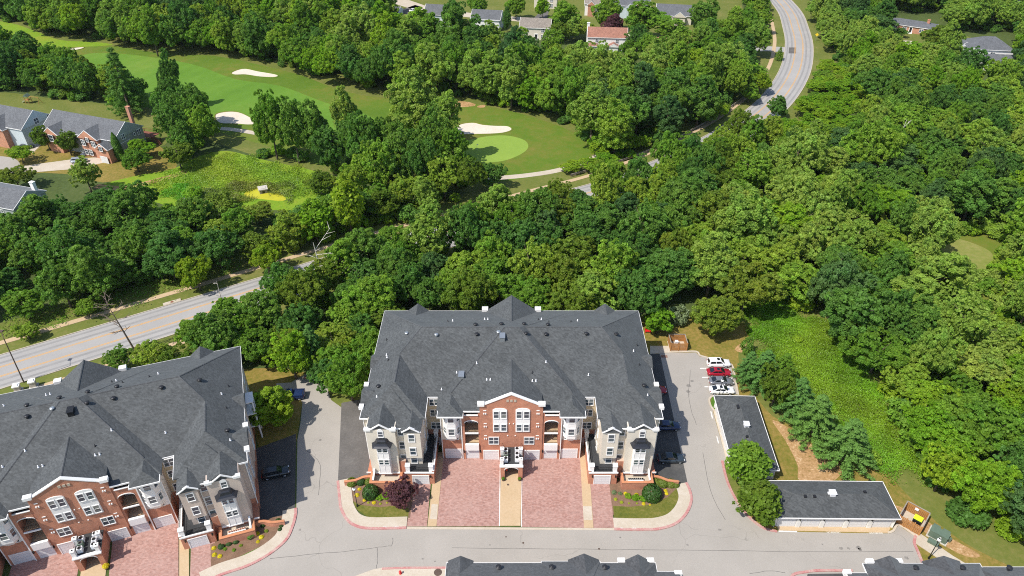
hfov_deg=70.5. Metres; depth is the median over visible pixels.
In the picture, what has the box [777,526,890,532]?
garage apron
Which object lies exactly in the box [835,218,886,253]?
spreading tree
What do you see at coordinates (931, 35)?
oak tree
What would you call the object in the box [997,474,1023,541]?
locust tree
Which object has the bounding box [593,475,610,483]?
garage door
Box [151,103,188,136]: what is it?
spreading tree
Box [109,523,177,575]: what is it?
paved drive
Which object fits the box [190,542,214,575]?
paved drive
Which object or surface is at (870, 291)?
oak tree
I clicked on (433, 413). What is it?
window
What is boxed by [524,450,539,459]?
garage door
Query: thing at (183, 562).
footpath
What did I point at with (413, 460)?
window
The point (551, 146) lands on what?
golf rough
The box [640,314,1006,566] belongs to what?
lawn
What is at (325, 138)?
oak tree
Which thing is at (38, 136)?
oak tree
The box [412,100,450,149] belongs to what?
tulip tree
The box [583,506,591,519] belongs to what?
path panel
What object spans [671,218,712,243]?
spreading tree
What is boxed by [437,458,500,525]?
paved drive
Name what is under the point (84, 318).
pavement
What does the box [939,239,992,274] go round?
clearing turf
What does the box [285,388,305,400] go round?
pickup truck
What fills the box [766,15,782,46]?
lawn
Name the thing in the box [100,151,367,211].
meadow
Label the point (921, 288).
tulip tree
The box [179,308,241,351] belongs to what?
spreading tree
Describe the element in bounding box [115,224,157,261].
spreading tree
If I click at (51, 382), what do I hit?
pavement
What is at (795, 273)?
oak tree
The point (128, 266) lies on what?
oak tree
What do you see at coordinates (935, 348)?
oak tree
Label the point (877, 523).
garage door
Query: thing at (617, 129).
tulip tree
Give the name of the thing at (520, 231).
oak tree
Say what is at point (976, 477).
oak tree
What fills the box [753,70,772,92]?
oak tree
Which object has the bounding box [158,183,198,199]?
marsh grass
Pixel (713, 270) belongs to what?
tulip tree
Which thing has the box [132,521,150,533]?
garage door
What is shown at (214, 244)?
oak tree
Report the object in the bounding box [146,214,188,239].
oak tree
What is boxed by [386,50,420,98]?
tulip tree
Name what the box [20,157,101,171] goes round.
drive
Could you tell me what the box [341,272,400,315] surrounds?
oak tree
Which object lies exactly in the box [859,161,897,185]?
oak tree
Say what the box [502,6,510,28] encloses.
young tree
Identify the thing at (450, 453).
garage door
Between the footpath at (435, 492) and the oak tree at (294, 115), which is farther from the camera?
the oak tree at (294, 115)
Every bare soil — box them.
[455,101,474,106]
[735,344,746,351]
[773,420,841,480]
[895,505,979,557]
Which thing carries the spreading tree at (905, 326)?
on the ground at (52, 184)
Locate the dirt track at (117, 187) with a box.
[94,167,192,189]
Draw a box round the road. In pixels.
[0,0,812,387]
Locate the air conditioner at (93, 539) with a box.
[91,537,97,541]
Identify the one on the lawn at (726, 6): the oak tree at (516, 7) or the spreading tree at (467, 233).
the oak tree at (516, 7)
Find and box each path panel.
[430,504,437,518]
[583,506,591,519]
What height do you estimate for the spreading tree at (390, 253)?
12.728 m
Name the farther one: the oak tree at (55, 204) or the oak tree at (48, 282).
the oak tree at (55, 204)
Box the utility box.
[927,537,939,546]
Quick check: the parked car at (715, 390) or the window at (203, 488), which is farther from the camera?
the parked car at (715, 390)
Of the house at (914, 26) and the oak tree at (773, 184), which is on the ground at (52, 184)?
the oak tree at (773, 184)
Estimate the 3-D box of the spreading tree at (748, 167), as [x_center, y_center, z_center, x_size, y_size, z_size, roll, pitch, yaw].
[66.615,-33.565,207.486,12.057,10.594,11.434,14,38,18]
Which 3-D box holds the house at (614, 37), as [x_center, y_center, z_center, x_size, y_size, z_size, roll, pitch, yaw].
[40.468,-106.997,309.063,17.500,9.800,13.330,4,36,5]
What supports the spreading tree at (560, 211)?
on the ground at (52, 184)
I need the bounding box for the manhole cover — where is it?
[434,569,441,575]
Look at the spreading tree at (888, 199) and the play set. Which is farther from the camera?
the play set
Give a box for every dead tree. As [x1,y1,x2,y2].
[94,289,133,349]
[300,222,334,266]
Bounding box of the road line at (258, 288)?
[0,0,803,376]
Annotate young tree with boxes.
[295,198,334,243]
[329,173,365,231]
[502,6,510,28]
[724,439,774,486]
[732,478,783,525]
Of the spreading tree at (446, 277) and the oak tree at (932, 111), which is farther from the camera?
the oak tree at (932, 111)
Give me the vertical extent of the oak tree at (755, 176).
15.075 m
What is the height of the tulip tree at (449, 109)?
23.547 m
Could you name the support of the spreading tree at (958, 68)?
on the ground at (52, 184)
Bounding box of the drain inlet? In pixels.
[163,298,180,305]
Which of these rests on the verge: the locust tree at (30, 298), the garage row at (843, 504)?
the locust tree at (30, 298)
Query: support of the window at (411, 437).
in the apartment building at (511, 373)
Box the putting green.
[457,135,527,162]
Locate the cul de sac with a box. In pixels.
[0,156,19,172]
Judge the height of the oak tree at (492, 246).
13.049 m
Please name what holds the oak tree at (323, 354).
on the lawn at (337, 398)
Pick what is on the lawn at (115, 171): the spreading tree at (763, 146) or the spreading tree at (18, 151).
the spreading tree at (18, 151)
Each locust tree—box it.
[0,234,13,260]
[0,287,44,319]
[241,201,273,223]
[265,209,307,245]
[302,169,335,194]
[304,257,341,295]
[371,303,405,331]
[427,151,461,200]
[435,128,471,186]
[654,16,691,36]
[863,269,888,284]
[871,240,919,274]
[872,220,906,246]
[888,106,925,141]
[901,399,953,429]
[953,118,996,154]
[981,81,1016,99]
[997,256,1023,286]
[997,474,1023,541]
[999,233,1023,259]
[1004,354,1023,377]
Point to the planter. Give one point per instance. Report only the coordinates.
(105, 566)
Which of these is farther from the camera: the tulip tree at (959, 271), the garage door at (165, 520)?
the tulip tree at (959, 271)
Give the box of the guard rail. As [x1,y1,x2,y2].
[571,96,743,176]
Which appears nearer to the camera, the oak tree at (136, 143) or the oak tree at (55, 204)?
the oak tree at (55, 204)
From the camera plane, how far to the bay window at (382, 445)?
120.24 m
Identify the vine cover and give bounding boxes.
[739,298,935,486]
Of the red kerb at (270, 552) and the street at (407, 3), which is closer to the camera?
the red kerb at (270, 552)
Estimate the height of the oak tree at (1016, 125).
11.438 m
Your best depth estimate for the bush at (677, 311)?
157.20 m
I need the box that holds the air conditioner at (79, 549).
[76,546,83,553]
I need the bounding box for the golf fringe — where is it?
[0,15,598,191]
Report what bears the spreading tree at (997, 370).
on the ground at (52, 184)
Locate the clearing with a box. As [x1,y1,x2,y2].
[959,232,1005,328]
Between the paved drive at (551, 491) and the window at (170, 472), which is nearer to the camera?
the window at (170, 472)
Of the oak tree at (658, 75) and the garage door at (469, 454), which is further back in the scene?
the oak tree at (658, 75)
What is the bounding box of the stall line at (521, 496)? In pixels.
[499,368,796,531]
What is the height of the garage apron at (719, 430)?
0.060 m
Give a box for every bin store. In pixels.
[667,334,687,350]
[895,501,930,535]
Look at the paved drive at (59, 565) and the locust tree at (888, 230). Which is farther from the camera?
the locust tree at (888, 230)
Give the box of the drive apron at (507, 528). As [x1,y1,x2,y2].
[406,527,613,529]
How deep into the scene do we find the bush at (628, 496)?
121.38 m
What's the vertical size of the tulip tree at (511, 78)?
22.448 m
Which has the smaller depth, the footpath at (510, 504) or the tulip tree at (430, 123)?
the footpath at (510, 504)
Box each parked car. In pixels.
[70,157,87,163]
[261,465,289,480]
[656,452,684,464]
[659,386,666,394]
[659,420,680,431]
[706,357,730,367]
[706,367,731,376]
[708,376,733,385]
[709,384,734,394]
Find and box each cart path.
[218,127,254,134]
[451,155,596,182]
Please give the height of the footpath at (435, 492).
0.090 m
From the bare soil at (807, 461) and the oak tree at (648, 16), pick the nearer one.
the bare soil at (807, 461)
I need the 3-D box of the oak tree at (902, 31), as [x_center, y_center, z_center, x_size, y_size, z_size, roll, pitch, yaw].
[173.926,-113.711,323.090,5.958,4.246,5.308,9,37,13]
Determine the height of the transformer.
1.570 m
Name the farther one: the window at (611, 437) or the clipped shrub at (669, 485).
the clipped shrub at (669, 485)
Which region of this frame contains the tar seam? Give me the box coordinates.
[270,381,912,573]
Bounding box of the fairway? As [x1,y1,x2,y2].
[83,53,387,133]
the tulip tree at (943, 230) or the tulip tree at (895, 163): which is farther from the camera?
the tulip tree at (895, 163)
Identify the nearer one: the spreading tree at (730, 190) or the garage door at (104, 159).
the spreading tree at (730, 190)
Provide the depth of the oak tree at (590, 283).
152.96 m
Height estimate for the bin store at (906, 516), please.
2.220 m
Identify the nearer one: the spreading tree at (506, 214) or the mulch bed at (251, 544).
the mulch bed at (251, 544)
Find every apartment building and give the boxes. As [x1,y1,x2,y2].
[0,346,284,575]
[344,295,678,489]
[445,554,681,575]
[842,556,1023,575]
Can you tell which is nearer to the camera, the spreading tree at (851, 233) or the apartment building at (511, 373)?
the apartment building at (511, 373)
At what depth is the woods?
262.11 m
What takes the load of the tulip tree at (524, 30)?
on the ground at (52, 184)
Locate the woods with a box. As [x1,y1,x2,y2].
[0,0,1023,283]
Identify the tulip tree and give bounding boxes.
[12,193,59,229]
[67,155,102,192]
[67,244,122,303]
[103,190,148,227]
[137,3,162,56]
[141,227,194,279]
[156,47,179,86]
[249,385,293,426]
[324,238,359,282]
[329,85,360,127]
[383,67,442,128]
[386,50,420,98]
[402,196,453,261]
[408,6,434,22]
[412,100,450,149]
[414,12,440,40]
[433,89,463,147]
[459,13,492,42]
[476,183,513,221]
[480,19,504,43]
[492,47,525,109]
[503,41,529,76]
[517,26,532,37]
[532,208,563,246]
[566,79,612,139]
[572,212,607,259]
[595,97,635,152]
[628,61,659,101]
[652,95,688,134]
[684,75,722,128]
[688,231,739,297]
[712,182,777,258]
[758,201,821,247]
[791,166,819,182]
[818,146,849,174]
[883,144,924,173]
[883,287,915,342]
[890,274,948,330]
[908,196,960,250]
[909,251,978,305]
[924,169,954,185]
[963,126,1009,157]
[971,177,1023,220]
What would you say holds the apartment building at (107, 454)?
on the ground at (52, 184)
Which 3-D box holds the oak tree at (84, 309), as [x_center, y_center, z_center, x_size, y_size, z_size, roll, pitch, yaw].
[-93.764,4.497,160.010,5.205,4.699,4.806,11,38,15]
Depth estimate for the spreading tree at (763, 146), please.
210.53 m
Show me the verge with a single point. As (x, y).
(820, 52)
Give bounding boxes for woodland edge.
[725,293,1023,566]
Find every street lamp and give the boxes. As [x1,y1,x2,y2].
[0,330,24,382]
[928,538,940,558]
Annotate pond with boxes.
[244,186,285,200]
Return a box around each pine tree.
[102,47,148,115]
[303,323,327,370]
[731,351,759,388]
[738,350,777,398]
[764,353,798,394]
[772,376,815,426]
[775,46,783,60]
[785,394,837,453]
[808,418,878,480]
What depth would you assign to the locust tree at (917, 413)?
127.49 m
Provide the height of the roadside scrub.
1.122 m
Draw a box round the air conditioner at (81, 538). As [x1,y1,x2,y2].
[78,535,84,541]
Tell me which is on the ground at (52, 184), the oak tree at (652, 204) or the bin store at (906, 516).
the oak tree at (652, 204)
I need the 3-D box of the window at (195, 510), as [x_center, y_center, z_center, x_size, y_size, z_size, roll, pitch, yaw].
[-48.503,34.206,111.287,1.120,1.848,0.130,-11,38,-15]
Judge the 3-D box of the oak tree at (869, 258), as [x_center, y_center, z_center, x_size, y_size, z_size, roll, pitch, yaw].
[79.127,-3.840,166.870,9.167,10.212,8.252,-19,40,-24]
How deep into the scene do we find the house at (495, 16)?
330.19 m
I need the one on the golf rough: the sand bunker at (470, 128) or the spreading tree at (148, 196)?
the sand bunker at (470, 128)
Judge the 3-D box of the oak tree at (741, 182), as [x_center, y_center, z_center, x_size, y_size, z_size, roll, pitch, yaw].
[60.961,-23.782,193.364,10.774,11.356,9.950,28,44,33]
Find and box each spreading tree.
[0,165,36,184]
[4,145,34,162]
[6,234,61,268]
[52,200,92,223]
[72,228,107,245]
[81,202,112,235]
[83,185,113,205]
[88,241,114,255]
[102,218,152,253]
[107,179,159,216]
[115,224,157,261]
[137,207,178,226]
[149,341,197,363]
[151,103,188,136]
[173,315,205,346]
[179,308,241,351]
[224,314,257,336]
[233,326,275,362]
[235,230,274,258]
[269,327,315,358]
[274,264,329,307]
[311,321,356,355]
[338,114,378,159]
[356,40,386,79]
[373,115,403,141]
[374,245,420,284]
[390,237,427,267]
[401,136,446,176]
[405,173,440,195]
[410,277,445,310]
[433,268,469,296]
[440,265,498,310]
[442,203,490,249]
[455,200,492,231]
[466,0,487,10]
[467,257,529,301]
[490,199,534,224]
[507,274,551,310]
[511,31,542,59]
[511,192,538,206]
[517,186,563,221]
[525,63,549,92]
[539,177,574,202]
[541,231,596,275]
[544,283,597,310]
[549,198,584,233]
[550,21,569,34]
[558,198,624,233]
[588,157,626,193]
[609,229,658,264]
[609,268,668,313]
[648,83,692,116]
[657,173,707,208]
[659,229,694,262]
[661,199,702,234]
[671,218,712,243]
[686,143,725,172]
[710,260,787,310]
[716,181,752,216]
[718,234,780,276]
[731,152,756,169]
[753,142,772,161]
[762,196,780,212]
[768,169,832,218]
[816,244,873,284]
[819,166,869,203]
[827,126,867,146]
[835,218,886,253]
[838,323,921,374]
[839,115,907,164]
[848,53,885,74]
[850,67,892,95]
[873,184,915,213]
[879,175,922,200]
[879,358,930,398]
[882,124,912,160]
[884,320,922,346]
[898,66,928,85]
[902,377,961,417]
[908,423,979,466]
[914,195,954,227]
[934,59,967,79]
[935,390,1023,455]
[936,356,966,378]
[940,369,983,398]
[951,344,1015,389]
[964,146,1010,177]
[981,57,1023,84]
[988,395,1022,426]
[992,440,1023,482]
[999,170,1023,192]
[1006,112,1023,128]
[1009,353,1023,395]
[1016,330,1023,352]
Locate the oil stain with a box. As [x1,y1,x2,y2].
[299,380,908,561]
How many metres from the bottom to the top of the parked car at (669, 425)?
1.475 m
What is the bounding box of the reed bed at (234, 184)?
[199,180,296,209]
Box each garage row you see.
[713,395,779,478]
[768,480,901,527]
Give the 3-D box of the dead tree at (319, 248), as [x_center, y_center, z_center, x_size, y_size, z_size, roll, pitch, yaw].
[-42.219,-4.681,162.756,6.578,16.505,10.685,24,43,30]
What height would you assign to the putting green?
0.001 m
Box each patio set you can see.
[228,527,245,533]
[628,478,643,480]
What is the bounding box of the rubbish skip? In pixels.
[912,514,923,525]
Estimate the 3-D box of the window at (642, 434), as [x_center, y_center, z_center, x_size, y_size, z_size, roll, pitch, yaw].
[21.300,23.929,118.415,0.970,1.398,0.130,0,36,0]
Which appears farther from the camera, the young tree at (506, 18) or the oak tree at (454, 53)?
the young tree at (506, 18)
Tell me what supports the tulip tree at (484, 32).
on the ground at (52, 184)
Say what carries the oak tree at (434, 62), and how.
on the golf fringe
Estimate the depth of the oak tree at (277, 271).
158.12 m
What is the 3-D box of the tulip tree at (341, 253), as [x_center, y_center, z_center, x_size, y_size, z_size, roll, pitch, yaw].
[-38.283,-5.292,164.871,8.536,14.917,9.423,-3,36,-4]
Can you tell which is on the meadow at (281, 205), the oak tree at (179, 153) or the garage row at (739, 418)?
the oak tree at (179, 153)
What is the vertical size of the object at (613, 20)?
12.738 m
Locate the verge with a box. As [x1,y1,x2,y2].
[0,0,836,393]
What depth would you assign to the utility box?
114.21 m
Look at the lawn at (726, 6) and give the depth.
362.42 m
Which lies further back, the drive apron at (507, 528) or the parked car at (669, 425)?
the parked car at (669, 425)
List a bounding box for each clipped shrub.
[347,477,355,486]
[356,477,364,485]
[362,484,379,500]
[642,483,661,503]
[653,478,659,484]
[659,477,667,487]
[667,478,674,487]
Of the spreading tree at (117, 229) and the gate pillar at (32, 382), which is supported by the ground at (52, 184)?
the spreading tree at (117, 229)
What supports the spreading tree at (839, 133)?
on the ground at (52, 184)
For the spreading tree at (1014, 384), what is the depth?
133.75 m
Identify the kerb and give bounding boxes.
[0,0,813,388]
[215,508,296,575]
[337,480,406,529]
[382,566,445,569]
[614,482,692,530]
[659,350,915,535]
[721,460,776,532]
[791,569,852,575]
[913,535,922,561]
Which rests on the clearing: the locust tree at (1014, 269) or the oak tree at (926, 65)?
the locust tree at (1014, 269)
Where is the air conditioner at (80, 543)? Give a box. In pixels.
[77,540,84,546]
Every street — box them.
[392,0,639,35]
[756,46,784,51]
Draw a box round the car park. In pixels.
[223,352,920,575]
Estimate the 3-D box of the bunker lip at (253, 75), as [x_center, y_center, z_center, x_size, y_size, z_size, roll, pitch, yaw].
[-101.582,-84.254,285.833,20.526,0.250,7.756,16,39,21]
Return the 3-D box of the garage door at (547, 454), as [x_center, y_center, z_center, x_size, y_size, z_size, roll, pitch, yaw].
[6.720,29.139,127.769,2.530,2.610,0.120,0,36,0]
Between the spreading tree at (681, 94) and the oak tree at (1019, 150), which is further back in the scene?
the spreading tree at (681, 94)
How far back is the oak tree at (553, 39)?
293.33 m
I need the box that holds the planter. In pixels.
[102,563,109,569]
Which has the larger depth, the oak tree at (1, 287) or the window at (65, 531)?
the oak tree at (1, 287)
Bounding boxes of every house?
[0,105,48,147]
[0,181,46,215]
[42,106,161,163]
[257,185,267,193]
[395,6,403,14]
[424,4,449,26]
[470,9,502,29]
[519,17,551,39]
[534,0,557,8]
[584,0,600,16]
[586,22,627,51]
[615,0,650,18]
[656,3,692,25]
[893,18,938,33]
[959,36,1017,69]
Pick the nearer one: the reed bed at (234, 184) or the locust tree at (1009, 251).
the locust tree at (1009, 251)
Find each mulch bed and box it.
[210,516,281,565]
[351,482,413,517]
[609,481,679,514]
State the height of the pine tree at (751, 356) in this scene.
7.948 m
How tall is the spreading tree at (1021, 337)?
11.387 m
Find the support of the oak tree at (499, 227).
on the ground at (52, 184)
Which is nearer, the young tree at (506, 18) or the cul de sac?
the cul de sac
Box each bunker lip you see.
[214,111,252,124]
[231,68,278,77]
[458,122,512,134]
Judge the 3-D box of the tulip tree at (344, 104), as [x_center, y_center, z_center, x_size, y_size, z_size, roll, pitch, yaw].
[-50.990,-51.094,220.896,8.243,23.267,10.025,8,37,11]
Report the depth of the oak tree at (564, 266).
157.00 m
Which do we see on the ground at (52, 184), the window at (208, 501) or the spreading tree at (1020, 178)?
the spreading tree at (1020, 178)
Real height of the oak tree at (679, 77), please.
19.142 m
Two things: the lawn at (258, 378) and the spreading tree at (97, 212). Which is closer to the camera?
the lawn at (258, 378)
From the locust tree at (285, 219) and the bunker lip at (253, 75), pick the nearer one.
the locust tree at (285, 219)
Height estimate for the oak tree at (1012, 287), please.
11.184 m
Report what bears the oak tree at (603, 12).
on the lawn at (726, 6)
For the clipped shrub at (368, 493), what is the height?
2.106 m
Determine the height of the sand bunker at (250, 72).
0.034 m
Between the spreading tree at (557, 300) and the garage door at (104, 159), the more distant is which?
the garage door at (104, 159)
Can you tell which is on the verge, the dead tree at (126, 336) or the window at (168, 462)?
the dead tree at (126, 336)
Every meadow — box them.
[0,21,111,46]
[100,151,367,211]
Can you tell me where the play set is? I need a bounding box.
[23,93,42,103]
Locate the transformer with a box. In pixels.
[926,523,950,546]
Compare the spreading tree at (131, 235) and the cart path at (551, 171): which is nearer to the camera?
the spreading tree at (131, 235)
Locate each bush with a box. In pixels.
[182,185,202,198]
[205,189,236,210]
[625,493,631,498]
[632,494,638,500]
[669,304,689,325]
[739,337,753,355]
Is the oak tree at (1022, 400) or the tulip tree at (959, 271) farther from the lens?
the tulip tree at (959, 271)
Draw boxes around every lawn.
[0,92,170,145]
[0,142,176,181]
[244,368,305,446]
[327,342,368,406]
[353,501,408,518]
[397,0,742,47]
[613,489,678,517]
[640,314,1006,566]
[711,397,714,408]
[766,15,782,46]
[893,30,970,46]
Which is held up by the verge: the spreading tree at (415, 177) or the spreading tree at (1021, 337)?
the spreading tree at (415, 177)
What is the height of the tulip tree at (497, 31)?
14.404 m
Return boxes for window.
[33,117,39,124]
[47,134,54,141]
[56,526,72,536]
[80,139,86,145]
[90,141,96,147]
[100,515,115,525]
[163,457,172,466]
[166,469,172,477]
[185,492,195,502]
[191,506,200,515]
[197,516,206,522]
[200,485,207,491]
[204,496,212,505]
[214,487,243,526]
[220,481,227,488]
[372,438,392,473]
[377,432,383,437]
[399,441,404,448]
[408,434,414,442]
[409,448,416,455]
[411,458,417,463]
[429,398,437,405]
[430,409,436,416]
[431,422,440,428]
[488,437,498,444]
[524,437,533,444]
[582,422,591,428]
[585,398,593,405]
[586,409,592,416]
[605,458,611,463]
[606,448,613,455]
[608,434,614,442]
[618,441,623,448]
[630,438,650,473]
[639,432,645,437]
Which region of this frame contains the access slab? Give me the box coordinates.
[650,346,669,353]
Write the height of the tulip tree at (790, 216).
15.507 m
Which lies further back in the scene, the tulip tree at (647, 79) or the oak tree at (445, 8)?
the oak tree at (445, 8)
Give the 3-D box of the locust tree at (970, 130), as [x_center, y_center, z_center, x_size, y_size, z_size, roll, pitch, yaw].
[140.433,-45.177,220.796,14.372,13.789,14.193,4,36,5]
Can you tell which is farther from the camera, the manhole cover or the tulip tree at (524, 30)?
the tulip tree at (524, 30)
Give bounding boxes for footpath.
[80,557,105,575]
[179,540,188,575]
[427,452,442,526]
[500,468,520,525]
[580,445,593,527]
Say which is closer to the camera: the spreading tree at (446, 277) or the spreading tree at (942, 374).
the spreading tree at (942, 374)
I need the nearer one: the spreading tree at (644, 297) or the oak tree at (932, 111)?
the spreading tree at (644, 297)
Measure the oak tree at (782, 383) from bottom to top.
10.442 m
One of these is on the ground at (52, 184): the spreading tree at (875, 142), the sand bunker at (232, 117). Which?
the spreading tree at (875, 142)
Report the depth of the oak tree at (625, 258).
157.69 m
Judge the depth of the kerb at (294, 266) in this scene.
164.11 m
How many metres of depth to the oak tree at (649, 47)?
266.68 m
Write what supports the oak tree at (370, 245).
on the verge
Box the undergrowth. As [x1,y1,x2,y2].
[0,0,1023,541]
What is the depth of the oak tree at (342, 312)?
153.84 m
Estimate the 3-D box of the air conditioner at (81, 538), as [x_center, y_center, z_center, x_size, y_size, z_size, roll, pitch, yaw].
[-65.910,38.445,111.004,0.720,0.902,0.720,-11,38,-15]
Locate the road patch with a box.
[789,47,795,52]
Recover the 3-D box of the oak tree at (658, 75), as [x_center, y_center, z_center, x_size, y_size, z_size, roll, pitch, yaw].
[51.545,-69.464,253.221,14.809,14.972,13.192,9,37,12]
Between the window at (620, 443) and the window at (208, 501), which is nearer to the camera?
the window at (208, 501)
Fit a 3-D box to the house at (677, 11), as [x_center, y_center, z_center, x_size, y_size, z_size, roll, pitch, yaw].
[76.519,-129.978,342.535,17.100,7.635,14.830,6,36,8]
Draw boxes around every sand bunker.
[216,112,252,123]
[232,69,277,76]
[458,123,510,133]
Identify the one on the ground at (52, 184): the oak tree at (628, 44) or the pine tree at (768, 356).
the oak tree at (628, 44)
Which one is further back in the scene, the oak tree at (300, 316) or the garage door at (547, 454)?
the oak tree at (300, 316)
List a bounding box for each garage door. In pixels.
[8,550,34,564]
[36,545,56,557]
[57,541,74,553]
[100,156,108,163]
[107,527,130,541]
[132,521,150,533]
[153,514,175,527]
[187,534,209,548]
[412,475,429,483]
[445,449,461,457]
[466,451,479,457]
[483,450,498,459]
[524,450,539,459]
[543,451,556,457]
[561,449,577,457]
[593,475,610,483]
[776,519,796,525]
[800,519,820,526]
[823,519,843,526]
[847,520,867,526]
[871,520,891,526]
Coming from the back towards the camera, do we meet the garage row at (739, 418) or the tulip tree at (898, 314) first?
the tulip tree at (898, 314)
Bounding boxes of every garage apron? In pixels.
[713,411,728,468]
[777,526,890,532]
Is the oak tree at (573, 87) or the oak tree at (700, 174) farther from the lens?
the oak tree at (573, 87)
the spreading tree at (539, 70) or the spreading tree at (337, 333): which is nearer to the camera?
the spreading tree at (337, 333)
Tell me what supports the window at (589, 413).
in the apartment building at (511, 373)
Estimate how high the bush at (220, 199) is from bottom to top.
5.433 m
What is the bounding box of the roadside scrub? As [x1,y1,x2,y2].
[0,254,250,336]
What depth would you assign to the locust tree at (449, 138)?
201.50 m
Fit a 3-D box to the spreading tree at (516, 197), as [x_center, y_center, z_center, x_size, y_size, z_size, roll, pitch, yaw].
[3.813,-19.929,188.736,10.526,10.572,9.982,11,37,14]
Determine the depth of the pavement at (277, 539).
112.81 m
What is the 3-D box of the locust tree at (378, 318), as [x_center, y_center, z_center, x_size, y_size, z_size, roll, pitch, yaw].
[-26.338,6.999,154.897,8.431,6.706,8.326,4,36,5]
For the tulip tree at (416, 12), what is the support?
on the ground at (52, 184)
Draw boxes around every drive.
[9,553,77,575]
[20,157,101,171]
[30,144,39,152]
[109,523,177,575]
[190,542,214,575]
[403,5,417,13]
[407,484,430,525]
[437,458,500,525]
[521,458,583,527]
[534,9,548,17]
[590,484,613,527]
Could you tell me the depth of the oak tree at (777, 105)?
245.58 m
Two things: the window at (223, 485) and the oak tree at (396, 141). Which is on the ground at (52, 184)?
the oak tree at (396, 141)
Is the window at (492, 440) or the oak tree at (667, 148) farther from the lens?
the oak tree at (667, 148)
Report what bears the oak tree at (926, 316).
on the ground at (52, 184)
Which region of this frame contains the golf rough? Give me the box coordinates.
[36,45,590,181]
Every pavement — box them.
[0,12,776,344]
[38,340,184,386]
[199,508,293,575]
[339,479,406,526]
[356,568,445,575]
[613,483,689,527]
[916,533,963,562]
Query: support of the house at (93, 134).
on the lawn at (115, 171)
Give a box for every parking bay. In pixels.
[256,434,295,519]
[338,399,369,479]
[650,354,686,482]
[807,573,842,575]
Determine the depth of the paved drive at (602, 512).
120.20 m
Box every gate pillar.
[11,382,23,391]
[27,378,38,388]
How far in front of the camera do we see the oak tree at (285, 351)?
139.44 m
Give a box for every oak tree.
[0,212,40,249]
[0,266,31,296]
[0,270,5,298]
[10,321,40,340]
[26,226,50,250]
[28,125,50,150]
[28,224,92,269]
[33,263,84,308]
[37,194,73,219]
[45,216,93,237]
[53,129,78,155]
[73,298,97,316]
[93,243,140,290]
[101,343,133,367]
[119,148,153,171]
[125,138,155,152]
[129,339,174,365]
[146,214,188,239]
[158,139,195,167]
[163,195,212,231]
[170,225,200,255]
[173,80,208,123]
[174,253,212,290]
[184,224,244,268]
[201,218,229,234]
[210,296,244,329]
[221,203,255,234]
[227,287,281,329]
[248,240,282,273]
[249,88,289,159]
[259,261,298,296]
[261,329,315,379]
[268,96,312,163]
[273,206,315,233]
[273,301,323,333]
[306,358,341,393]
[309,342,351,370]
[310,120,345,170]
[317,349,370,400]
[325,298,363,327]
[328,281,356,307]
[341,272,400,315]
[343,227,395,273]
[343,258,381,285]
[344,310,376,337]
[350,137,400,186]
[350,324,378,355]
[372,127,418,178]
[378,225,411,248]
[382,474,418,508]
[388,261,430,305]
[410,41,455,86]
[417,251,452,279]
[441,0,465,25]
[442,40,468,90]
[444,249,489,272]
[471,229,512,263]
[475,218,508,240]
[479,162,508,186]
[491,40,515,65]
[502,217,562,261]
[504,0,525,18]
[506,236,553,283]
[535,0,550,17]
[539,253,580,303]
[541,27,564,50]
[549,0,581,35]
[553,66,589,112]
[564,189,598,213]
[572,268,619,310]
[580,238,639,292]
[585,78,610,111]
[586,40,621,75]
[590,0,623,23]
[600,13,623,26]
[604,86,650,124]
[617,197,672,247]
[619,39,635,54]
[624,0,670,31]
[624,23,648,51]
[630,92,655,134]
[631,245,701,299]
[637,200,661,237]
[638,44,669,61]
[643,306,675,333]
[650,130,683,162]
[653,66,667,80]
[656,61,690,96]
[673,167,721,200]
[687,0,720,27]
[689,294,744,336]
[691,189,731,230]
[692,229,724,261]
[728,147,773,187]
[728,179,759,196]
[739,82,760,102]
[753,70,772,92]
[758,189,771,198]
[759,361,796,406]
[764,171,823,198]
[766,95,788,115]
[766,235,800,272]
[770,259,818,303]
[772,125,830,171]
[792,220,832,263]
[799,206,850,247]
[806,252,877,318]
[819,282,898,342]
[822,236,850,251]
[842,207,873,230]
[843,250,876,274]
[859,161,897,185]
[861,281,891,316]
[873,248,909,288]
[883,84,929,110]
[890,102,935,135]
[896,28,909,35]
[899,294,942,337]
[903,55,933,82]
[907,142,931,165]
[907,237,941,270]
[909,319,968,373]
[911,126,945,167]
[920,24,947,44]
[920,442,967,491]
[925,106,940,120]
[931,135,968,153]
[936,290,991,341]
[944,169,1010,220]
[949,456,1023,514]
[953,46,992,73]
[965,331,1021,361]
[979,75,1022,92]
[979,139,1016,156]
[986,378,1023,413]
[996,321,1023,353]
[997,152,1023,179]
[999,90,1023,123]
[1000,197,1023,237]
[1002,280,1023,323]
[1003,273,1023,304]
[1007,119,1023,141]
[1011,145,1023,161]
[1017,395,1023,411]
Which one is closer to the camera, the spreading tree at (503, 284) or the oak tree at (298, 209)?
the spreading tree at (503, 284)
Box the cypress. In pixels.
[110,132,123,160]
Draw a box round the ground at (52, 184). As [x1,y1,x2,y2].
[0,0,1019,575]

